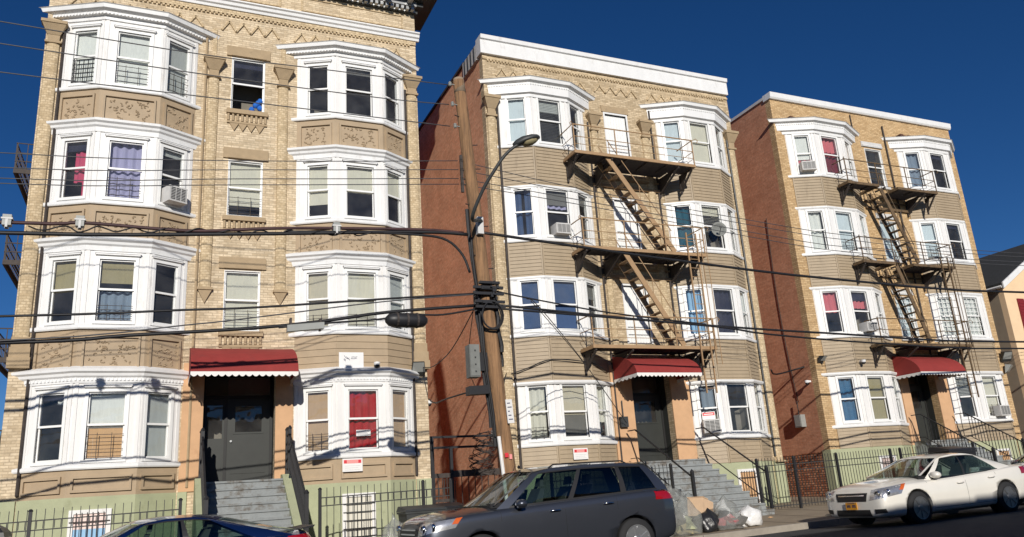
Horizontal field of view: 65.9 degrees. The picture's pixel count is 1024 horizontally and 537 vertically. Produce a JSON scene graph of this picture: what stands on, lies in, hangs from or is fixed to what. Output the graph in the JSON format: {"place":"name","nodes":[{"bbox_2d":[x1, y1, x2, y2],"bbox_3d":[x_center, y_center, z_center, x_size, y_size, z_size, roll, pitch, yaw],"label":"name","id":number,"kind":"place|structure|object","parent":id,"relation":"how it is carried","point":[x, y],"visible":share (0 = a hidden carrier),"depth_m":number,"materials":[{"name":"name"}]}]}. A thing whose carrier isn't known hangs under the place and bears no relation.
{"place":"outdoors","nodes":[
{"label":"outdoors","id":0,"kind":"place"},
{"bbox_2d":[0,0,1023,434],"label":"sky","id":1,"kind":"structure","parent":0,"point":[959,64],"materials":[{"name":"blue"}]},
{"bbox_2d":[671,497,834,536],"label":"sidewalk","id":2,"kind":"structure","parent":0,"point":[805,513],"depth_m":20.89,"materials":[{"name":"concrete"}]},
{"bbox_2d":[0,498,182,536],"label":"picket fence","id":3,"kind":"object","parent":2,"relation":"on","point":[28,523],"visible":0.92,"depth_m":16.01,"materials":[{"name":"metal"}]},
{"bbox_2d":[193,474,302,530],"bbox_3d":[-5.966,5.832,17.948,2.280,2.308,3.420,3,-18,-23],"label":"entrance stoop","id":4,"kind":"object","parent":2,"relation":"on","point":[270,501],"visible":0.53,"depth_m":18.61,"materials":[{"name":"grey concrete"}]},
{"bbox_2d":[285,425,308,532],"bbox_3d":[-5.076,4.999,18.573,0.110,2.840,3.110,3,-18,-23],"label":"stair railing","id":5,"kind":"object","parent":4,"relation":"on","point":[292,468],"visible":0.99,"depth_m":18.52,"materials":[{"name":"black metal"}]},
{"bbox_2d":[318,478,452,536],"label":"picket fence","id":6,"kind":"object","parent":2,"relation":"on","point":[422,490],"visible":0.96,"depth_m":18.48,"materials":[{"name":"metal"}]},
{"bbox_2d":[429,434,499,503],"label":"alley gate","id":7,"kind":"structure","parent":2,"relation":"on","point":[452,474],"depth_m":22.15,"materials":[{"name":"black metal"}]},
{"bbox_2d":[448,76,515,475],"bbox_3d":[-0.595,0.682,17.468,1.234,10.886,0.546,3,-18,-23],"label":"utility pole","id":8,"kind":"object","parent":2,"relation":"on","point":[487,359],"visible":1,"depth_m":17.28,"materials":[{"name":"brown wood"}]},
{"bbox_2d":[0,220,463,232],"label":"overhead cable","id":9,"kind":"object","parent":8,"relation":"attached to","point":[196,230],"visible":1,"depth_m":15.60,"materials":[{"name":"black rubber"}]},
{"bbox_2d":[0,230,467,236],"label":"overhead cable","id":10,"kind":"object","parent":8,"relation":"attached to","point":[81,234],"visible":1,"depth_m":15.47,"materials":[{"name":"black rubber"}]},
{"bbox_2d":[0,293,473,317],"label":"overhead cable","id":11,"kind":"object","parent":8,"relation":"attached to","point":[166,310],"visible":0.96,"depth_m":15.19,"materials":[{"name":"black rubber"}]},
{"bbox_2d":[0,294,473,341],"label":"overhead cable","id":12,"kind":"object","parent":8,"relation":"attached to","point":[227,320],"visible":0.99,"depth_m":15.12,"materials":[{"name":"rubber"}]},
{"bbox_2d":[0,304,477,344],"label":"overhead cable","id":13,"kind":"object","parent":8,"relation":"attached to","point":[208,330],"visible":0.99,"depth_m":15.03,"materials":[{"name":"black rubber"}]},
{"bbox_2d":[470,134,539,234],"bbox_3d":[-0.264,-1.898,17.280,1.890,1.867,0.788,-15,-19,33],"label":"street lamp","id":14,"kind":"object","parent":8,"relation":"attached to","point":[528,140],"visible":1,"depth_m":17.10,"materials":[{"name":"metal"}]},
{"bbox_2d":[484,232,1023,292],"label":"overhead cable","id":15,"kind":"object","parent":8,"relation":"attached to","point":[672,259],"visible":0.97,"depth_m":20.58,"materials":[{"name":"black rubber"}]},
{"bbox_2d":[498,308,1023,348],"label":"overhead cable","id":16,"kind":"object","parent":8,"relation":"attached to","point":[548,312],"visible":0.98,"depth_m":20.03,"materials":[{"name":"rubber"}]},
{"bbox_2d":[500,304,1023,342],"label":"overhead cable","id":17,"kind":"object","parent":8,"relation":"attached to","point":[561,311],"visible":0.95,"depth_m":20.89,"materials":[{"name":"rubber"}]},
{"bbox_2d":[633,458,774,515],"bbox_3d":[5.461,6.476,22.975,2.400,1.931,3.330,3,-18,-23],"label":"entrance stoop","id":18,"kind":"object","parent":2,"relation":"on","point":[714,486],"visible":0.48,"depth_m":22.95,"materials":[{"name":"grey concrete"}]},
{"bbox_2d":[752,448,898,508],"bbox_3d":[9.728,6.410,24.032,5.863,1.652,0.090,3,-18,-23],"label":"picket fence","id":19,"kind":"object","parent":2,"relation":"on","point":[796,475],"visible":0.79,"depth_m":23.69,"materials":[{"name":"metal"}]},
{"bbox_2d":[748,502,1023,536],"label":"road","id":20,"kind":"structure","parent":0,"point":[988,521],"depth_m":15.82,"materials":[{"name":"grey asphalt"}]},
{"bbox_2d":[100,514,314,536],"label":"parked coupe","id":21,"kind":"object","parent":20,"relation":"on","point":[196,525],"visible":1,"depth_m":11.99,"materials":[{"name":"blue paint"}]},
{"bbox_2d":[396,460,675,536],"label":"parked suv","id":22,"kind":"object","parent":20,"relation":"on","point":[588,499],"visible":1,"depth_m":13.84,"materials":[{"name":"grey paint"}]},
{"bbox_2d":[687,500,1023,536],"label":"curb","id":23,"kind":"structure","parent":20,"relation":"on","point":[786,527],"depth_m":18.36,"materials":[{"name":"concrete"}]},
{"bbox_2d":[826,453,1023,524],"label":"parked sedan","id":24,"kind":"object","parent":20,"relation":"on","point":[919,489],"visible":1,"depth_m":17.43,"materials":[{"name":"white paint"}]},
{"bbox_3d":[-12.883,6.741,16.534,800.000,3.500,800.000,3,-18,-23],"label":"ground","id":25,"kind":"structure","parent":0,"visible":0},
{"bbox_2d":[0,0,436,536],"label":"tenement building","id":26,"kind":"structure","parent":25,"relation":"on","point":[102,423],"depth_m":21.01,"materials":[{"name":"beige brick"}]},
{"bbox_2d":[0,143,33,442],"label":"side fire escape","id":27,"kind":"object","parent":26,"relation":"attached to","point":[8,262],"visible":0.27,"depth_m":26.65,"materials":[{"name":"metal"}]},
{"bbox_2d":[29,385,70,466],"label":"window","id":28,"kind":"structure","parent":26,"relation":"in","point":[60,395],"depth_m":18.27,"materials":[{"name":"white plastic"}]},
{"bbox_2d":[44,251,81,325],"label":"window","id":29,"kind":"structure","parent":26,"relation":"in","point":[66,277],"depth_m":19.29,"materials":[{"name":"white plastic"}]},
{"bbox_2d":[56,132,92,200],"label":"window","id":30,"kind":"structure","parent":26,"relation":"in","point":[82,148],"depth_m":20.17,"materials":[{"name":"white plastic"}]},
{"bbox_2d":[68,23,102,86],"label":"window","id":31,"kind":"structure","parent":26,"relation":"in","point":[85,69],"depth_m":20.99,"materials":[{"name":"white glass"}]},
{"bbox_2d":[67,508,111,536],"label":"basement window","id":32,"kind":"structure","parent":26,"relation":"in","point":[82,532],"depth_m":17.78,"materials":[{"name":"white paint"}]},
{"bbox_2d":[11,366,190,536],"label":"bay window","id":33,"kind":"structure","parent":26,"relation":"in","point":[71,483],"depth_m":18.34,"materials":[{"name":"white paint"}]},
{"bbox_2d":[80,384,132,462],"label":"window","id":34,"kind":"structure","parent":26,"relation":"in","point":[106,419],"depth_m":18.58,"materials":[{"name":"white plastic"}]},
{"bbox_2d":[30,236,200,369],"bbox_3d":[-9.846,0.951,19.467,4.053,3.528,0.794,3,-18,-23],"label":"bay window","id":35,"kind":"structure","parent":26,"relation":"in","point":[161,351],"depth_m":19.32,"materials":[{"name":"white paint"}]},
{"bbox_2d":[91,251,141,324],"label":"window","id":36,"kind":"structure","parent":26,"relation":"in","point":[117,270],"depth_m":19.50,"materials":[{"name":"white plastic"}]},
{"bbox_2d":[43,117,205,245],"bbox_3d":[-10.059,-2.146,20.364,4.053,3.456,0.794,3,-18,-23],"label":"bay window","id":37,"kind":"structure","parent":26,"relation":"in","point":[94,208],"depth_m":20.24,"materials":[{"name":"white paint"}]},
{"bbox_2d":[102,133,149,201],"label":"window","id":38,"kind":"structure","parent":26,"relation":"in","point":[120,193],"depth_m":20.41,"materials":[{"name":"white plastic"}]},
{"bbox_2d":[39,1,221,134],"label":"bay window","id":39,"kind":"structure","parent":26,"relation":"in","point":[83,101],"depth_m":21.11,"materials":[{"name":"white paint"}]},
{"bbox_2d":[111,24,156,89],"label":"window","id":40,"kind":"structure","parent":26,"relation":"in","point":[127,75],"depth_m":21.27,"materials":[{"name":"white plastic"}]},
{"bbox_2d":[141,384,177,460],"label":"window","id":41,"kind":"structure","parent":26,"relation":"in","point":[157,405],"depth_m":19.22,"materials":[{"name":"white plastic"}]},
{"bbox_2d":[150,255,183,328],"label":"window","id":42,"kind":"structure","parent":26,"relation":"in","point":[156,262],"depth_m":20.13,"materials":[{"name":"white plastic"}]},
{"bbox_2d":[157,139,189,210],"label":"window","id":43,"kind":"structure","parent":26,"relation":"in","point":[166,152],"depth_m":21.07,"materials":[{"name":"white plastic"}]},
{"bbox_2d":[164,33,194,101],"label":"window","id":44,"kind":"structure","parent":26,"relation":"in","point":[175,81],"depth_m":21.91,"materials":[{"name":"white glass"}]},
{"bbox_2d":[203,375,272,481],"bbox_3d":[-7.169,4.146,20.626,1.750,2.750,0.130,3,-18,-23],"label":"entrance door","id":45,"kind":"structure","parent":26,"relation":"in","point":[236,456],"depth_m":20.55,"materials":[{"name":"grey paint"}]},
{"bbox_2d":[222,270,260,330],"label":"window","id":46,"kind":"structure","parent":26,"relation":"in","point":[241,288],"depth_m":21.13,"materials":[{"name":"beige glass"}]},
{"bbox_2d":[188,348,298,383],"bbox_3d":[-6.763,2.361,19.910,2.506,0.960,1.406,3,-18,-23],"label":"awning","id":47,"kind":"object","parent":26,"relation":"attached to","point":[240,362],"depth_m":19.42,"materials":[{"name":"red fabric"}]},
{"bbox_2d":[226,159,262,216],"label":"window","id":48,"kind":"structure","parent":26,"relation":"in","point":[250,196],"depth_m":22.02,"materials":[{"name":"white plastic"}]},
{"bbox_2d":[301,383,332,454],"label":"window","id":49,"kind":"structure","parent":26,"relation":"in","point":[317,404],"depth_m":20.73,"materials":[{"name":"white plastic"}]},
{"bbox_2d":[303,158,331,219],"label":"window","id":50,"kind":"structure","parent":26,"relation":"in","point":[317,194],"depth_m":22.55,"materials":[{"name":"white plastic"}]},
{"bbox_2d":[302,265,332,330],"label":"window","id":51,"kind":"structure","parent":26,"relation":"in","point":[317,286],"depth_m":21.70,"materials":[{"name":"white glass"}]},
{"bbox_2d":[304,59,331,115],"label":"window","id":52,"kind":"structure","parent":26,"relation":"in","point":[322,63],"depth_m":23.38,"materials":[{"name":"white plastic"}]},
{"bbox_2d":[276,40,419,157],"bbox_3d":[-4.752,-4.984,23.607,4.548,3.604,0.925,3,-18,-23],"label":"bay window","id":53,"kind":"structure","parent":26,"relation":"in","point":[335,128],"depth_m":23.48,"materials":[{"name":"white paint"}]},
{"bbox_2d":[287,144,412,258],"bbox_3d":[-4.541,-1.831,22.765,3.990,3.456,0.795,3,-18,-23],"label":"bay window","id":54,"kind":"structure","parent":26,"relation":"in","point":[397,245],"depth_m":22.60,"materials":[{"name":"white paint"}]},
{"bbox_2d":[286,250,415,369],"bbox_3d":[-4.328,1.267,21.869,3.990,3.528,0.795,3,-18,-23],"label":"bay window","id":55,"kind":"structure","parent":26,"relation":"in","point":[313,349],"depth_m":21.70,"materials":[{"name":"white paint"}]},
{"bbox_2d":[285,367,419,536],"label":"bay window","id":56,"kind":"structure","parent":26,"relation":"in","point":[324,471],"depth_m":20.67,"materials":[{"name":"white paint"}]},
{"bbox_2d":[341,60,375,118],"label":"window","id":57,"kind":"structure","parent":26,"relation":"in","point":[347,67],"depth_m":23.73,"materials":[{"name":"white plastic"}]},
{"bbox_2d":[342,492,375,536],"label":"basement window","id":58,"kind":"structure","parent":26,"relation":"in","point":[367,508],"depth_m":20.14,"materials":[{"name":"white paint"}]},
{"bbox_2d":[342,158,377,220],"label":"window","id":59,"kind":"structure","parent":26,"relation":"in","point":[358,189],"depth_m":22.86,"materials":[{"name":"white plastic"}]},
{"bbox_2d":[343,265,379,329],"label":"window","id":60,"kind":"structure","parent":26,"relation":"in","point":[358,284],"depth_m":21.94,"materials":[{"name":"white plastic"}]},
{"bbox_2d":[343,383,382,452],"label":"window","id":61,"kind":"structure","parent":26,"relation":"in","point":[363,406],"depth_m":21.05,"materials":[{"name":"white plastic"}]},
{"bbox_2d":[384,163,405,226],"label":"window","id":62,"kind":"structure","parent":26,"relation":"in","point":[391,190],"depth_m":23.49,"materials":[{"name":"white plastic"}]},
{"bbox_2d":[386,268,408,332],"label":"window","id":63,"kind":"structure","parent":26,"relation":"in","point":[394,279],"depth_m":22.63,"materials":[{"name":"glass"}]},
{"bbox_2d":[389,383,411,450],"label":"window","id":64,"kind":"structure","parent":26,"relation":"in","point":[399,430],"depth_m":21.65,"materials":[{"name":"white plastic"}]},
{"bbox_2d":[418,33,790,505],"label":"tenement building","id":65,"kind":"structure","parent":25,"relation":"on","point":[515,90],"depth_m":26.34,"materials":[{"name":"beige brick"}]},
{"bbox_2d":[505,97,528,143],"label":"window","id":66,"kind":"structure","parent":65,"relation":"in","point":[516,109],"depth_m":25.97,"materials":[{"name":"glass"}]},
{"bbox_2d":[511,187,536,237],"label":"window","id":67,"kind":"structure","parent":65,"relation":"in","point":[517,211],"depth_m":25.09,"materials":[{"name":"glass"}]},
{"bbox_2d":[517,278,544,332],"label":"window","id":68,"kind":"structure","parent":65,"relation":"in","point":[530,322],"depth_m":24.20,"materials":[{"name":"white plastic"}]},
{"bbox_2d":[478,75,595,194],"bbox_3d":[1.150,-4.427,26.122,4.510,3.904,0.895,3,-18,-23],"label":"bay window","id":69,"kind":"structure","parent":65,"relation":"in","point":[540,161],"depth_m":26.01,"materials":[{"name":"white paint"}]},
{"bbox_2d":[525,384,552,442],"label":"window","id":70,"kind":"structure","parent":65,"relation":"in","point":[535,399],"depth_m":23.34,"materials":[{"name":"white plastic"}]},
{"bbox_2d":[500,184,599,281],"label":"bay window","id":71,"kind":"structure","parent":65,"relation":"in","point":[526,258],"depth_m":24.84,"materials":[{"name":"white paint"}]},
{"bbox_2d":[536,98,564,145],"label":"window","id":72,"kind":"structure","parent":65,"relation":"in","point":[546,107],"depth_m":26.30,"materials":[{"name":"white plastic"}]},
{"bbox_2d":[506,275,609,381],"bbox_3d":[1.560,1.894,24.411,3.490,3.327,0.665,3,-18,-23],"label":"bay window","id":73,"kind":"structure","parent":65,"relation":"in","point":[533,348],"depth_m":23.96,"materials":[{"name":"white paint"}]},
{"bbox_2d":[543,187,573,238],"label":"window","id":74,"kind":"structure","parent":65,"relation":"in","point":[551,204],"depth_m":25.43,"materials":[{"name":"white plastic"}]},
{"bbox_2d":[513,380,618,481],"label":"bay window","id":75,"kind":"structure","parent":65,"relation":"in","point":[559,450],"depth_m":23.29,"materials":[{"name":"white paint"}]},
{"bbox_2d":[550,278,581,331],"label":"window","id":76,"kind":"structure","parent":65,"relation":"in","point":[563,291],"depth_m":24.52,"materials":[{"name":"white plastic"}]},
{"bbox_2d":[559,384,591,439],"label":"window","id":77,"kind":"structure","parent":65,"relation":"in","point":[574,410],"depth_m":23.61,"materials":[{"name":"white plastic"}]},
{"bbox_2d":[603,112,631,155],"bbox_3d":[3.656,-4.481,27.729,0.980,2.000,0.230,3,-18,-23],"label":"escape door","id":78,"kind":"structure","parent":65,"relation":"in","point":[612,122],"depth_m":27.78,"materials":[{"name":"white metal"}]},
{"bbox_2d":[612,198,642,248],"bbox_3d":[3.868,-1.390,26.835,0.980,2.000,0.230,3,-18,-23],"label":"escape door","id":79,"kind":"structure","parent":65,"relation":"in","point":[630,227],"depth_m":26.82,"materials":[{"name":"white metal"}]},
{"bbox_2d":[621,283,653,343],"bbox_3d":[4.068,1.509,25.995,0.980,2.000,0.230,3,-18,-23],"label":"escape door","id":80,"kind":"structure","parent":65,"relation":"in","point":[632,305],"depth_m":25.94,"materials":[{"name":"white metal"}]},
{"bbox_2d":[560,121,722,392],"bbox_3d":[4.126,-0.230,25.645,4.986,8.733,1.404,3,-18,-23],"label":"fire escape","id":81,"kind":"object","parent":65,"relation":"attached to","point":[616,163],"visible":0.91,"depth_m":25.68,"materials":[{"name":"beige paint"}]},
{"bbox_2d":[631,376,667,461],"bbox_3d":[4.273,4.857,25.586,1.460,2.750,0.130,3,-18,-23],"label":"entrance door","id":82,"kind":"structure","parent":65,"relation":"in","point":[654,432],"depth_m":25.57,"materials":[{"name":"grey paint"}]},
{"bbox_2d":[612,357,701,382],"bbox_3d":[4.520,3.087,24.792,2.376,0.850,1.406,3,-18,-23],"label":"door awning","id":83,"kind":"object","parent":65,"relation":"attached to","point":[682,369],"depth_m":24.34,"materials":[{"name":"red fabric"}]},
{"bbox_2d":[660,120,685,162],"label":"window","id":84,"kind":"structure","parent":65,"relation":"in","point":[669,128],"depth_m":28.40,"materials":[{"name":"glass"}]},
{"bbox_2d":[671,203,697,250],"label":"window","id":85,"kind":"structure","parent":65,"relation":"in","point":[679,231],"depth_m":27.55,"materials":[{"name":"glass"}]},
{"bbox_2d":[639,100,734,209],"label":"bay window","id":86,"kind":"structure","parent":65,"relation":"in","point":[706,183],"depth_m":28.46,"materials":[{"name":"white paint"}]},
{"bbox_2d":[682,287,709,336],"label":"window","id":87,"kind":"structure","parent":65,"relation":"in","point":[688,298],"depth_m":26.73,"materials":[{"name":"glass"}]},
{"bbox_2d":[687,121,714,165],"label":"window","id":88,"kind":"structure","parent":65,"relation":"in","point":[701,149],"depth_m":28.68,"materials":[{"name":"white plastic"}]},
{"bbox_2d":[663,201,746,289],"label":"bay window","id":89,"kind":"structure","parent":65,"relation":"in","point":[719,275],"depth_m":27.39,"materials":[{"name":"white paint"}]},
{"bbox_2d":[695,383,723,435],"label":"window","id":90,"kind":"structure","parent":65,"relation":"in","point":[706,402],"depth_m":25.86,"materials":[{"name":"white plastic"}]},
{"bbox_2d":[674,284,760,381],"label":"bay window","id":91,"kind":"structure","parent":65,"relation":"in","point":[739,354],"depth_m":26.51,"materials":[{"name":"white paint"}]},
{"bbox_2d":[711,287,739,335],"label":"window","id":92,"kind":"structure","parent":65,"relation":"in","point":[721,297],"depth_m":27.00,"materials":[{"name":"glass"}]},
{"bbox_2d":[686,379,778,505],"bbox_3d":[7.381,5.891,25.750,3.401,4.520,0.693,3,-18,-23],"label":"bay window","id":93,"kind":"structure","parent":65,"relation":"in","point":[755,445],"depth_m":25.59,"materials":[{"name":"white paint"}]},
{"bbox_2d":[730,91,1022,496],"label":"tenement building","id":94,"kind":"structure","parent":25,"relation":"on","point":[848,402],"depth_m":30.69,"materials":[{"name":"brick"}]},
{"bbox_2d":[768,116,864,213],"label":"bay window","id":95,"kind":"structure","parent":94,"relation":"in","point":[820,188],"depth_m":30.96,"materials":[{"name":"white paint"}]},
{"bbox_2d":[805,209,830,251],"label":"window","id":96,"kind":"structure","parent":94,"relation":"in","point":[813,219],"depth_m":30.10,"materials":[{"name":"glass"}]},
{"bbox_2d":[819,134,844,175],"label":"window","id":97,"kind":"structure","parent":94,"relation":"in","point":[827,148],"depth_m":31.34,"materials":[{"name":"white plastic"}]},
{"bbox_2d":[795,206,880,290],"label":"bay window","id":98,"kind":"structure","parent":94,"relation":"in","point":[833,264],"depth_m":29.88,"materials":[{"name":"white paint"}]},
{"bbox_2d":[833,209,859,252],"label":"window","id":99,"kind":"structure","parent":94,"relation":"in","point":[841,218],"depth_m":30.44,"materials":[{"name":"glass"}]},
{"bbox_2d":[835,375,863,423],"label":"window","id":100,"kind":"structure","parent":94,"relation":"in","point":[848,408],"depth_m":28.32,"materials":[{"name":"white plastic"}]},
{"bbox_2d":[809,285,893,372],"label":"bay window","id":101,"kind":"structure","parent":94,"relation":"in","point":[841,356],"depth_m":28.98,"materials":[{"name":"white paint"}]},
{"bbox_2d":[821,371,912,484],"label":"bay window","id":102,"kind":"structure","parent":94,"relation":"in","point":[870,435],"depth_m":28.10,"materials":[{"name":"white paint"}]},
{"bbox_2d":[865,374,892,421],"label":"window","id":103,"kind":"structure","parent":94,"relation":"in","point":[876,399],"depth_m":28.66,"materials":[{"name":"white plastic"}]},
{"bbox_2d":[831,156,979,396],"bbox_3d":[15.160,0.417,30.594,5.206,9.283,1.134,3,-18,-23],"label":"fire escape","id":104,"kind":"object","parent":94,"relation":"attached to","point":[900,193],"visible":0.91,"depth_m":30.69,"materials":[{"name":"brown paint"}]},
{"bbox_2d":[909,375,933,440],"bbox_3d":[15.471,5.296,30.523,1.460,2.750,0.130,3,-18,-23],"label":"entrance door","id":105,"kind":"structure","parent":94,"relation":"in","point":[913,387],"depth_m":30.60,"materials":[{"name":"grey paint"}]},
{"bbox_2d":[880,135,964,220],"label":"bay window","id":106,"kind":"structure","parent":94,"relation":"in","point":[946,204],"depth_m":33.41,"materials":[{"name":"white paint"}]},
{"bbox_2d":[891,357,966,379],"bbox_3d":[15.624,3.658,29.730,2.406,0.910,1.256,3,-18,-23],"label":"door awning","id":107,"kind":"object","parent":94,"relation":"attached to","point":[940,367],"depth_m":29.31,"materials":[{"name":"red fabric"}]},
{"bbox_2d":[909,218,981,293],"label":"bay window","id":108,"kind":"structure","parent":94,"relation":"in","point":[967,274],"depth_m":32.40,"materials":[{"name":"white paint"}]},
{"bbox_2d":[935,295,961,337],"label":"window","id":109,"kind":"structure","parent":94,"relation":"in","point":[943,304],"depth_m":31.60,"materials":[{"name":"white plastic"}]},
{"bbox_2d":[925,292,1000,370],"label":"bay window","id":110,"kind":"structure","parent":94,"relation":"in","point":[987,359],"depth_m":31.52,"materials":[{"name":"white paint"}]},
{"bbox_2d":[946,371,1019,459],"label":"bay window","id":111,"kind":"structure","parent":94,"relation":"in","point":[1006,425],"depth_m":30.57,"materials":[{"name":"white paint"}]},
{"bbox_2d":[979,244,1023,438],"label":"gabled house","id":112,"kind":"structure","parent":25,"relation":"on","point":[1007,309],"depth_m":33.75,"materials":[{"name":"beige paint"}]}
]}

